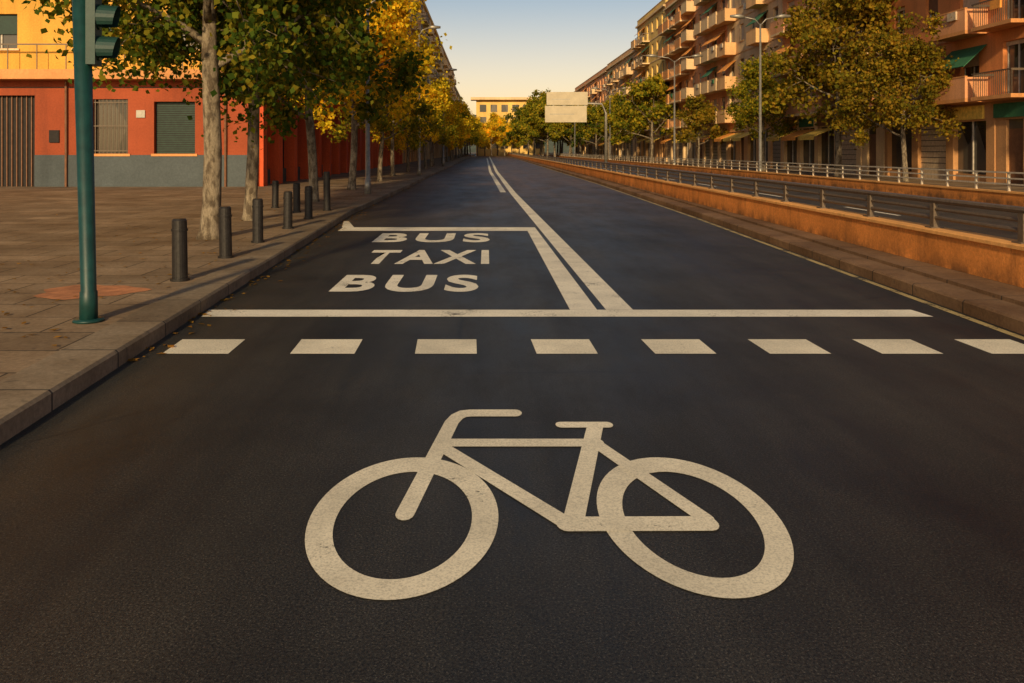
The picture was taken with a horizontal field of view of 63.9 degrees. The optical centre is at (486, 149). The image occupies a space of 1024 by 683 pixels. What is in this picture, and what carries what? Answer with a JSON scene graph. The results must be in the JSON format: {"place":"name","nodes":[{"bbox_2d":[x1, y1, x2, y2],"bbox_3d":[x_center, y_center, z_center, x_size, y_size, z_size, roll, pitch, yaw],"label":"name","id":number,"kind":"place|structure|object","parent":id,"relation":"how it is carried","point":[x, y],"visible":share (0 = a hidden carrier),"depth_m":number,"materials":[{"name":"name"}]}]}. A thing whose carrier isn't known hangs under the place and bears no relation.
{"place":"outdoors","nodes":[
{"label":"outdoors","id":0,"kind":"place"},
{"bbox_2d":[34,285,150,299],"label":"paving patch","id":1,"kind":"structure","parent":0,"point":[68,292],"depth_m":8.53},
{"bbox_2d":[0,153,475,380],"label":"pavement","id":2,"kind":"structure","parent":0,"point":[39,240],"depth_m":12.95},
{"bbox_2d":[72,0,120,323],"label":"traffic light","id":3,"kind":"object","parent":2,"relation":"on","point":[92,45],"visible":1,"depth_m":7.00,"materials":[{"name":"green paint"}]},
{"bbox_2d":[0,0,247,186],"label":"building facade","id":4,"kind":"structure","parent":2,"relation":"on","point":[143,138],"depth_m":33.00,"materials":[{"name":"paint"}]},
{"bbox_2d":[170,218,189,281],"bbox_3d":[-3.475,1.126,9.272,0.212,0.700,0.212,-1,0,0],"label":"bollard","id":5,"kind":"object","parent":2,"relation":"on","point":[179,229],"visible":1,"depth_m":9.20,"materials":[{"name":"metal"}]},
{"bbox_2d":[10,0,391,239],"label":"plane tree","id":6,"kind":"object","parent":2,"relation":"on","point":[157,40],"visible":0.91,"depth_m":13.47,"materials":[{"name":"green plant"}]},
{"bbox_2d":[1,180,420,360],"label":"fallen leaves","id":7,"kind":"object","parent":2,"relation":"on","point":[151,348],"visible":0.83,"depth_m":8.75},
{"bbox_2d":[218,206,233,258],"bbox_3d":[-3.586,1.126,11.238,0.212,0.700,0.212,-1,0,0],"label":"bollard","id":8,"kind":"object","parent":2,"relation":"on","point":[225,234],"visible":1,"depth_m":11.17,"materials":[{"name":"metal"}]},
{"bbox_2d":[251,198,264,242],"bbox_3d":[-3.662,1.126,13.100,0.212,0.700,0.212,0,0,0],"label":"bollard","id":9,"kind":"object","parent":2,"relation":"on","point":[257,219],"visible":1,"depth_m":13.03,"materials":[{"name":"metal"}]},
{"bbox_2d":[125,0,404,220],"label":"plane tree","id":10,"kind":"object","parent":2,"relation":"on","point":[253,113],"visible":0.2,"depth_m":17.06,"materials":[{"name":"green plant"}]},
{"bbox_2d":[271,180,278,207],"bbox_3d":[-5.395,1.126,20.901,0.212,0.700,0.212,1,0,0],"label":"bollard","id":11,"kind":"object","parent":2,"relation":"on","point":[275,193],"visible":1,"depth_m":20.83,"materials":[{"name":"metal"}]},
{"bbox_2d":[282,191,293,228],"bbox_3d":[-3.740,1.126,15.405,0.212,0.700,0.212,0,-1,0],"label":"bollard","id":12,"kind":"object","parent":2,"relation":"on","point":[287,209],"visible":1,"depth_m":15.33,"materials":[{"name":"metal"}]},
{"bbox_2d":[292,183,300,212],"bbox_3d":[-4.504,1.126,19.404,0.212,0.700,0.212,-1,-1,0],"label":"bollard","id":13,"kind":"object","parent":2,"relation":"on","point":[296,197],"visible":1,"depth_m":19.33,"materials":[{"name":"metal"}]},
{"bbox_2d":[304,186,313,218],"bbox_3d":[-3.831,1.126,17.605,0.212,0.700,0.212,0,-1,0],"label":"bollard","id":14,"kind":"object","parent":2,"relation":"on","point":[308,191],"visible":1,"depth_m":17.53,"materials":[{"name":"metal"}]},
{"bbox_2d":[219,0,429,201],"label":"plane tree","id":15,"kind":"object","parent":2,"relation":"on","point":[405,72],"visible":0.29,"depth_m":23.32,"materials":[{"name":"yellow plant"}]},
{"bbox_2d":[323,172,330,210],"bbox_3d":[-3.908,1.001,20.006,0.212,0.950,0.212,-1,-1,0],"label":"bollard","id":16,"kind":"object","parent":2,"relation":"on","point":[326,191],"visible":1,"depth_m":19.93,"materials":[{"name":"metal"}]},
{"bbox_2d":[284,0,451,189],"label":"plane tree","id":17,"kind":"object","parent":2,"relation":"on","point":[391,17],"visible":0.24,"depth_m":30.39,"materials":[{"name":"yellow plant"}]},
{"bbox_2d":[364,0,388,193],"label":"street lamp","id":18,"kind":"object","parent":2,"relation":"on","point":[367,184],"visible":0.71,"depth_m":27.43,"materials":[{"name":"metal"}]},
{"bbox_2d":[327,42,449,181],"bbox_3d":[-4.671,-2.114,38.372,5.565,7.233,4.935,0,0,9],"label":"plane tree","id":19,"kind":"object","parent":2,"relation":"on","point":[423,111],"visible":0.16,"depth_m":38.45,"materials":[{"name":"green plant"}]},
{"bbox_2d":[339,50,452,175],"bbox_3d":[-5.094,-2.304,46.824,6.477,7.628,6.822,0,0,-14],"label":"plane tree","id":20,"kind":"object","parent":2,"relation":"on","point":[433,93],"visible":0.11,"depth_m":47.54,"materials":[{"name":"yellow plant"}]},
{"bbox_2d":[378,81,441,171],"bbox_3d":[-5.653,-1.968,55.182,4.867,6.949,6.237,0,0,15],"label":"plane tree","id":21,"kind":"object","parent":2,"relation":"on","point":[398,144],"visible":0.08,"depth_m":55.36,"materials":[{"name":"yellow plant"}]},
{"bbox_2d":[417,25,440,174],"bbox_3d":[-3.380,-2.892,47.700,1.360,8.743,0.260,0,0,0],"label":"street lamp","id":22,"kind":"object","parent":2,"relation":"on","point":[419,154],"visible":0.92,"depth_m":47.63,"materials":[{"name":"metal"}]},
{"bbox_2d":[401,80,458,168],"bbox_3d":[-5.152,-1.995,63.904,5.382,6.995,4.772,0,0,-29],"label":"plane tree","id":23,"kind":"object","parent":2,"relation":"on","point":[451,131],"visible":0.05,"depth_m":63.87,"materials":[{"name":"yellow plant"}]},
{"bbox_2d":[400,76,477,166],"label":"plane tree","id":24,"kind":"object","parent":2,"relation":"on","point":[450,117],"visible":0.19,"depth_m":71.91,"materials":[{"name":"yellow plant"}]},
{"bbox_2d":[427,95,463,164],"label":"plane tree","id":25,"kind":"object","parent":2,"relation":"on","point":[450,143],"visible":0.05,"depth_m":80.92,"materials":[{"name":"yellow plant"}]},
{"bbox_2d":[450,101,473,160],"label":"plane tree","id":26,"kind":"object","parent":2,"relation":"on","point":[467,135],"visible":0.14,"depth_m":111.16,"materials":[{"name":"yellow plant"}]},
{"bbox_2d":[460,114,485,156],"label":"plane tree","id":27,"kind":"object","parent":2,"relation":"on","point":[481,133],"visible":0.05,"depth_m":161.79,"materials":[{"name":"yellow plant"}]},
{"bbox_2d":[0,155,1023,682],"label":"road","id":28,"kind":"structure","parent":0,"point":[156,509],"depth_m":4.03,"materials":[{"name":"asphalt"}]},
{"bbox_2d":[330,275,477,291],"bbox_3d":[-0.945,1.597,9.870,1.690,0.001,1.260,0,0,0],"label":"bus lettering marking","id":29,"kind":"object","parent":28,"relation":"on","point":[391,283],"visible":1,"depth_m":9.81,"materials":[{"name":"paint"}]},
{"bbox_2d":[371,250,488,263],"bbox_3d":[-0.885,1.597,12.300,1.830,0.001,1.600,0,0,0],"label":"taxi lettering marking","id":30,"kind":"object","parent":28,"relation":"on","point":[424,258],"visible":1,"depth_m":12.18,"materials":[{"name":"paint"}]},
{"bbox_2d":[372,233,489,241],"bbox_3d":[-0.975,1.597,14.975,2.050,0.001,1.550,0,0,0],"label":"bus lettering marking","id":31,"kind":"object","parent":28,"relation":"on","point":[382,237],"visible":1,"depth_m":14.97,"materials":[{"name":"paint"}]},
{"bbox_2d":[338,221,536,230],"bbox_3d":[-1.110,1.597,17.302,4.220,0.001,2.195,0,0,0],"label":"lane line marking","id":32,"kind":"object","parent":28,"relation":"on","point":[347,225],"visible":1,"depth_m":16.68,"materials":[{"name":"paint"}]},
{"bbox_2d":[481,118,502,155],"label":"plane tree","id":33,"kind":"object","parent":28,"relation":"on","point":[492,132],"visible":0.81,"depth_m":203.83,"materials":[{"name":"yellow plant"}]},
{"bbox_2d":[488,112,508,155],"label":"plane tree","id":34,"kind":"object","parent":28,"relation":"on","point":[493,116],"visible":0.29,"depth_m":216.75,"materials":[{"name":"yellow plant"}]},
{"bbox_2d":[305,409,793,599],"bbox_3d":[0.250,1.596,3.978,2.040,0.002,2.135,0,0,0],"label":"bicycle road marking","id":35,"kind":"object","parent":28,"relation":"on","point":[771,571],"visible":1,"depth_m":3.60,"materials":[{"name":"paint"}]},
{"bbox_2d":[489,157,632,309],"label":"line marking","id":36,"kind":"object","parent":28,"relation":"on","point":[606,295],"visible":1,"depth_m":11.34,"materials":[{"name":"paint"}]},
{"bbox_2d":[528,231,596,309],"bbox_3d":[0.950,1.597,12.203,0.270,0.001,7.996,0,0,0],"label":"lane line marking","id":37,"kind":"object","parent":28,"relation":"on","point":[575,297],"visible":1,"depth_m":10.11,"materials":[{"name":"paint"}]},
{"bbox_2d":[201,310,932,316],"bbox_3d":[0.750,1.597,8.030,7.060,0.001,0.340,0,0,0],"label":"stop line marking","id":38,"kind":"object","parent":28,"relation":"on","point":[562,313],"visible":1,"depth_m":8.01,"materials":[{"name":"paint"}]},
{"bbox_2d":[163,339,1023,353],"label":"dashed crossing marking","id":39,"kind":"object","parent":28,"relation":"on","point":[554,346],"visible":1,"depth_m":6.66,"materials":[{"name":"paint"}]},
{"bbox_2d":[508,156,1023,339],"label":"edge line marking","id":40,"kind":"object","parent":28,"relation":"on","point":[950,311],"visible":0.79,"depth_m":9.81,"materials":[{"name":"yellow paint"}]},
{"bbox_2d":[463,115,573,151],"bbox_3d":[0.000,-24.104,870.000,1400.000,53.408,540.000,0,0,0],"label":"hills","id":41,"kind":"structure","parent":0,"point":[551,147],"depth_m":612.20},
{"bbox_2d":[468,152,573,155],"bbox_3d":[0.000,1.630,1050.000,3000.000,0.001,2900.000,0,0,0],"label":"ground","id":42,"kind":"structure","parent":0,"point":[546,153],"depth_m":534.75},
{"bbox_2d":[0,154,475,444],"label":"kerb","id":43,"kind":"structure","parent":42,"relation":"on","point":[34,392],"depth_m":6.64,"materials":[{"name":"concrete"}]},
{"bbox_2d":[258,21,365,185],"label":"walls","id":44,"kind":"structure","parent":42,"relation":"on","point":[333,158],"depth_m":41.58,"materials":[{"name":"paint"}]},
{"bbox_2d":[267,105,322,183],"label":"shopfronts","id":45,"kind":"object","parent":44,"relation":"attached to","point":[268,175],"visible":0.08,"depth_m":38.20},
{"bbox_2d":[370,0,401,168],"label":"walls","id":46,"kind":"structure","parent":42,"relation":"on","point":[374,150],"depth_m":71.45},
{"bbox_2d":[402,0,422,162],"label":"walls","id":47,"kind":"structure","parent":42,"relation":"on","point":[413,155],"depth_m":101.01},
{"bbox_2d":[408,0,427,48],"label":"balconies","id":48,"kind":"structure","parent":47,"relation":"attached to","point":[414,29],"depth_m":101.25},
{"bbox_2d":[421,1,440,159],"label":"walls","id":49,"kind":"structure","parent":42,"relation":"on","point":[436,145],"depth_m":133.90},
{"bbox_2d":[422,21,443,84],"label":"balconies","id":50,"kind":"structure","parent":49,"relation":"attached to","point":[440,68],"depth_m":135.84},
{"bbox_2d":[439,40,454,157],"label":"walls","id":51,"kind":"structure","parent":42,"relation":"on","point":[445,57],"depth_m":179.44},
{"bbox_2d":[441,60,455,100],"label":"balconies","id":52,"kind":"structure","parent":51,"relation":"attached to","point":[446,65],"depth_m":186.49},
{"bbox_2d":[471,97,544,155],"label":"civic building","id":53,"kind":"structure","parent":42,"relation":"on","point":[499,106],"depth_m":228.00,"materials":[{"name":"yellow paint"}]},
{"bbox_2d":[574,66,606,156],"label":"walls","id":54,"kind":"structure","parent":42,"relation":"on","point":[598,78],"depth_m":167.81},
{"bbox_2d":[606,48,636,159],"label":"walls","id":55,"kind":"structure","parent":42,"relation":"on","point":[615,65],"depth_m":134.13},
{"bbox_2d":[605,67,632,135],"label":"balconies","id":56,"kind":"structure","parent":55,"relation":"attached to","point":[627,71],"depth_m":127.41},
{"bbox_2d":[614,139,635,159],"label":"shopfronts","id":57,"kind":"object","parent":55,"relation":"attached to","point":[624,149],"visible":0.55,"depth_m":132.51,"materials":[{"name":"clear glass"}]},
{"bbox_2d":[635,0,667,160],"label":"walls","id":58,"kind":"structure","parent":42,"relation":"on","point":[652,18],"depth_m":108.35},
{"bbox_2d":[631,40,654,131],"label":"balconies","id":59,"kind":"structure","parent":58,"relation":"attached to","point":[634,46],"depth_m":117.07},
{"bbox_2d":[638,130,663,160],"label":"shopfronts","id":60,"kind":"object","parent":58,"relation":"attached to","point":[649,147],"visible":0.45,"depth_m":112.82,"materials":[{"name":"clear glass"}]},
{"bbox_2d":[663,0,689,162],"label":"walls","id":61,"kind":"structure","parent":42,"relation":"on","point":[671,5],"depth_m":95.11,"materials":[{"name":"paint"}]},
{"bbox_2d":[658,11,688,129],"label":"balconies","id":62,"kind":"structure","parent":61,"relation":"attached to","point":[666,28],"depth_m":94.27,"materials":[{"name":"concrete"}]},
{"bbox_2d":[661,9,687,143],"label":"awnings","id":63,"kind":"object","parent":61,"relation":"attached to","point":[671,86],"visible":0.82,"depth_m":95.26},
{"bbox_2d":[667,130,688,162],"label":"shopfronts","id":64,"kind":"object","parent":61,"relation":"attached to","point":[680,149],"visible":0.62,"depth_m":94.09,"materials":[{"name":"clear glass"}]},
{"bbox_2d":[690,0,727,164],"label":"walls","id":65,"kind":"structure","parent":42,"relation":"on","point":[696,43],"depth_m":81.08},
{"bbox_2d":[681,0,723,127],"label":"balconies","id":66,"kind":"structure","parent":65,"relation":"attached to","point":[705,26],"depth_m":81.42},
{"bbox_2d":[680,3,725,142],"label":"awnings","id":67,"kind":"object","parent":65,"relation":"attached to","point":[706,74],"visible":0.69,"depth_m":79.70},
{"bbox_2d":[691,126,725,164],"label":"shopfronts","id":68,"kind":"object","parent":65,"relation":"attached to","point":[715,151],"visible":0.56,"depth_m":80.23,"materials":[{"name":"metal"}]},
{"bbox_2d":[693,0,724,110],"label":"shutters","id":69,"kind":"object","parent":65,"relation":"attached to","point":[723,72],"visible":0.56,"depth_m":79.31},
{"bbox_2d":[693,1,724,109],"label":"windows","id":70,"kind":"structure","parent":65,"relation":"attached to","point":[715,43],"depth_m":80.02,"materials":[{"name":"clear glass"}]},
{"bbox_2d":[724,0,782,168],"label":"walls","id":71,"kind":"structure","parent":42,"relation":"on","point":[744,51],"depth_m":69.25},
{"bbox_2d":[714,10,767,141],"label":"awnings","id":72,"kind":"object","parent":71,"relation":"attached to","point":[733,135],"visible":0.98,"depth_m":70.31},
{"bbox_2d":[717,0,768,122],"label":"balconies","id":73,"kind":"structure","parent":71,"relation":"attached to","point":[726,49],"depth_m":72.42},
{"bbox_2d":[731,0,777,106],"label":"shutters","id":74,"kind":"object","parent":71,"relation":"attached to","point":[733,32],"visible":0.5,"depth_m":71.37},
{"bbox_2d":[730,124,780,168],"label":"shopfronts","id":75,"kind":"object","parent":71,"relation":"attached to","point":[776,151],"visible":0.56,"depth_m":68.00,"materials":[{"name":"metal"}]},
{"bbox_2d":[506,155,1023,334],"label":"kerb","id":76,"kind":"structure","parent":42,"relation":"on","point":[997,303],"depth_m":10.33,"materials":[{"name":"concrete"}]},
{"bbox_2d":[508,154,1023,287],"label":"wall","id":77,"kind":"structure","parent":76,"relation":"on","point":[997,263],"depth_m":12.00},
{"bbox_2d":[512,154,1023,250],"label":"coping","id":78,"kind":"object","parent":77,"relation":"on","point":[980,237],"visible":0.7,"depth_m":11.94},
{"bbox_2d":[508,152,1023,243],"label":"metal railing","id":79,"kind":"object","parent":78,"relation":"on","point":[934,217],"visible":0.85,"depth_m":12.49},
{"bbox_2d":[538,154,1023,206],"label":"wall","id":80,"kind":"structure","parent":42,"relation":"on","point":[990,197],"depth_m":30.13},
{"bbox_2d":[541,154,1023,194],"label":"coping","id":81,"kind":"object","parent":80,"relation":"on","point":[974,189],"depth_m":30.38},
{"bbox_2d":[541,152,1023,190],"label":"metal railing","id":82,"kind":"object","parent":81,"relation":"on","point":[976,176],"visible":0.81,"depth_m":31.82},
{"bbox_2d":[782,0,884,174],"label":"walls","id":83,"kind":"structure","parent":42,"relation":"on","point":[862,157],"depth_m":54.46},
{"bbox_2d":[766,0,870,140],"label":"awnings","id":84,"kind":"object","parent":83,"relation":"attached to","point":[798,133],"visible":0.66,"depth_m":55.98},
{"bbox_2d":[770,3,881,118],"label":"balconies","id":85,"kind":"structure","parent":83,"relation":"attached to","point":[774,33],"depth_m":56.37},
{"bbox_2d":[786,116,875,174],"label":"shopfronts","id":86,"kind":"object","parent":83,"relation":"attached to","point":[848,154],"visible":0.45,"depth_m":53.20,"materials":[{"name":"brown glass"}]},
{"bbox_2d":[885,0,1023,183],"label":"walls","id":87,"kind":"structure","parent":42,"relation":"on","point":[992,54],"depth_m":36.33,"materials":[{"name":"paint"}]},
{"bbox_2d":[887,101,1023,183],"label":"shopfronts","id":88,"kind":"object","parent":87,"relation":"attached to","point":[972,148],"visible":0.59,"depth_m":37.76,"materials":[{"name":"black glass"}]},
{"bbox_2d":[897,0,1023,67],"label":"shutters","id":89,"kind":"object","parent":87,"relation":"attached to","point":[974,60],"visible":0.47,"depth_m":37.64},
{"bbox_2d":[898,0,1023,92],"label":"windows","id":90,"kind":"structure","parent":87,"relation":"attached to","point":[1015,55],"depth_m":34.57,"materials":[{"name":"black glass"}]},
{"bbox_2d":[938,44,986,70],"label":"awnings","id":91,"kind":"object","parent":87,"relation":"attached to","point":[965,56],"visible":0.86,"depth_m":36.96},
{"bbox_2d":[912,0,1023,104],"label":"balconies","id":92,"kind":"structure","parent":87,"relation":"attached to","point":[959,24],"depth_m":36.04,"materials":[{"name":"concrete"}]},
{"bbox_2d":[971,0,1023,96],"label":"railings","id":93,"kind":"object","parent":92,"relation":"on","point":[981,73],"visible":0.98,"depth_m":34.30,"materials":[{"name":"metal"}]},
{"bbox_2d":[425,0,660,114],"label":"sky","id":94,"kind":"structure","parent":0,"point":[501,48],"materials":[{"name":"blue"}]},
{"bbox_2d":[535,156,1017,239],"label":"central carriageway road","id":95,"kind":"structure","parent":0,"point":[988,231],"depth_m":23.64,"materials":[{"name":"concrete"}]},
{"bbox_2d":[496,104,537,153],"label":"plane tree","id":96,"kind":"object","parent":95,"relation":"on","point":[502,129],"visible":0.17,"depth_m":184.48,"materials":[{"name":"green plant"}]},
{"bbox_2d":[510,89,550,156],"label":"plane tree","id":97,"kind":"object","parent":95,"relation":"on","point":[541,98],"visible":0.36,"depth_m":166.62,"materials":[{"name":"green plant"}]},
{"bbox_2d":[516,103,560,157],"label":"plane tree","id":98,"kind":"object","parent":95,"relation":"on","point":[536,131],"visible":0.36,"depth_m":160.46,"materials":[{"name":"green plant"}]},
{"bbox_2d":[532,104,576,156],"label":"plane tree","id":99,"kind":"object","parent":95,"relation":"on","point":[545,124],"visible":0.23,"depth_m":156.39,"materials":[{"name":"green plant"}]},
{"bbox_2d":[545,92,607,164],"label":"overhead direction sign","id":100,"kind":"object","parent":95,"relation":"on","point":[577,113],"visible":0.96,"depth_m":79.78,"materials":[{"name":"metal"}]},
{"bbox_2d":[548,154,1023,191],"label":"pavement","id":101,"kind":"structure","parent":0,"point":[971,185],"depth_m":42.58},
{"bbox_2d":[564,105,607,157],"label":"plane tree","id":102,"kind":"object","parent":101,"relation":"on","point":[579,125],"visible":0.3,"depth_m":148.19,"materials":[{"name":"green plant"}]},
{"bbox_2d":[578,95,623,158],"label":"plane tree","id":103,"kind":"object","parent":101,"relation":"on","point":[594,116],"visible":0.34,"depth_m":131.86,"materials":[{"name":"green plant"}]},
{"bbox_2d":[604,98,648,160],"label":"plane tree","id":104,"kind":"object","parent":101,"relation":"on","point":[617,118],"visible":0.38,"depth_m":113.53,"materials":[{"name":"green plant"}]},
{"bbox_2d":[599,73,678,162],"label":"plane tree","id":105,"kind":"object","parent":101,"relation":"on","point":[647,92],"visible":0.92,"depth_m":96.65,"materials":[{"name":"green plant"}]},
{"bbox_2d":[666,94,731,165],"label":"plane tree","id":106,"kind":"object","parent":101,"relation":"on","point":[702,116],"visible":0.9,"depth_m":75.22,"materials":[{"name":"olive leaves"},{"name":"bark"}]},
{"bbox_2d":[720,51,801,170],"bbox_3d":[19.711,-2.768,57.189,7.099,8.564,6.605,0,0,-1],"label":"plane tree","id":107,"kind":"object","parent":101,"relation":"on","point":[748,113],"visible":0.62,"depth_m":56.80,"materials":[{"name":"green plant"}]},
{"bbox_2d":[755,0,907,176],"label":"plane tree","id":108,"kind":"object","parent":101,"relation":"on","point":[824,28],"visible":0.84,"depth_m":45.22,"materials":[{"name":"olive leaves"},{"name":"bark"}]},
{"bbox_2d":[826,10,964,181],"bbox_3d":[19.534,-2.400,38.871,5.326,7.806,6.006,0,0,-23],"label":"plane tree","id":109,"kind":"object","parent":101,"relation":"on","point":[902,64],"visible":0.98,"depth_m":37.94,"materials":[{"name":"olive leaves"},{"name":"bark"}]},
{"label":"service road","id":110,"kind":"structure","parent":0,"visible":0},
{"bbox_2d":[544,104,591,156],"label":"plane tree","id":111,"kind":"object","parent":110,"relation":"on","point":[556,127],"visible":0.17,"depth_m":153.09,"materials":[{"name":"green plant"}]},
{"bbox_2d":[559,101,594,156],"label":"plane tree","id":112,"kind":"object","parent":110,"relation":"on","point":[564,128],"visible":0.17,"depth_m":153.09,"materials":[{"name":"green plant"}]},
{"bbox_2d":[646,54,702,164],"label":"street lamp","id":113,"kind":"object","parent":110,"relation":"on","point":[674,148],"visible":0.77,"depth_m":65.54,"materials":[{"name":"metal"}]},
{"bbox_2d":[730,14,790,170],"bbox_3d":[15.000,-2.992,45.000,3.300,8.943,0.260,0,0,0],"label":"street lamp","id":114,"kind":"object","parent":110,"relation":"on","point":[740,16],"visible":0.84,"depth_m":44.95,"materials":[{"name":"metal"}]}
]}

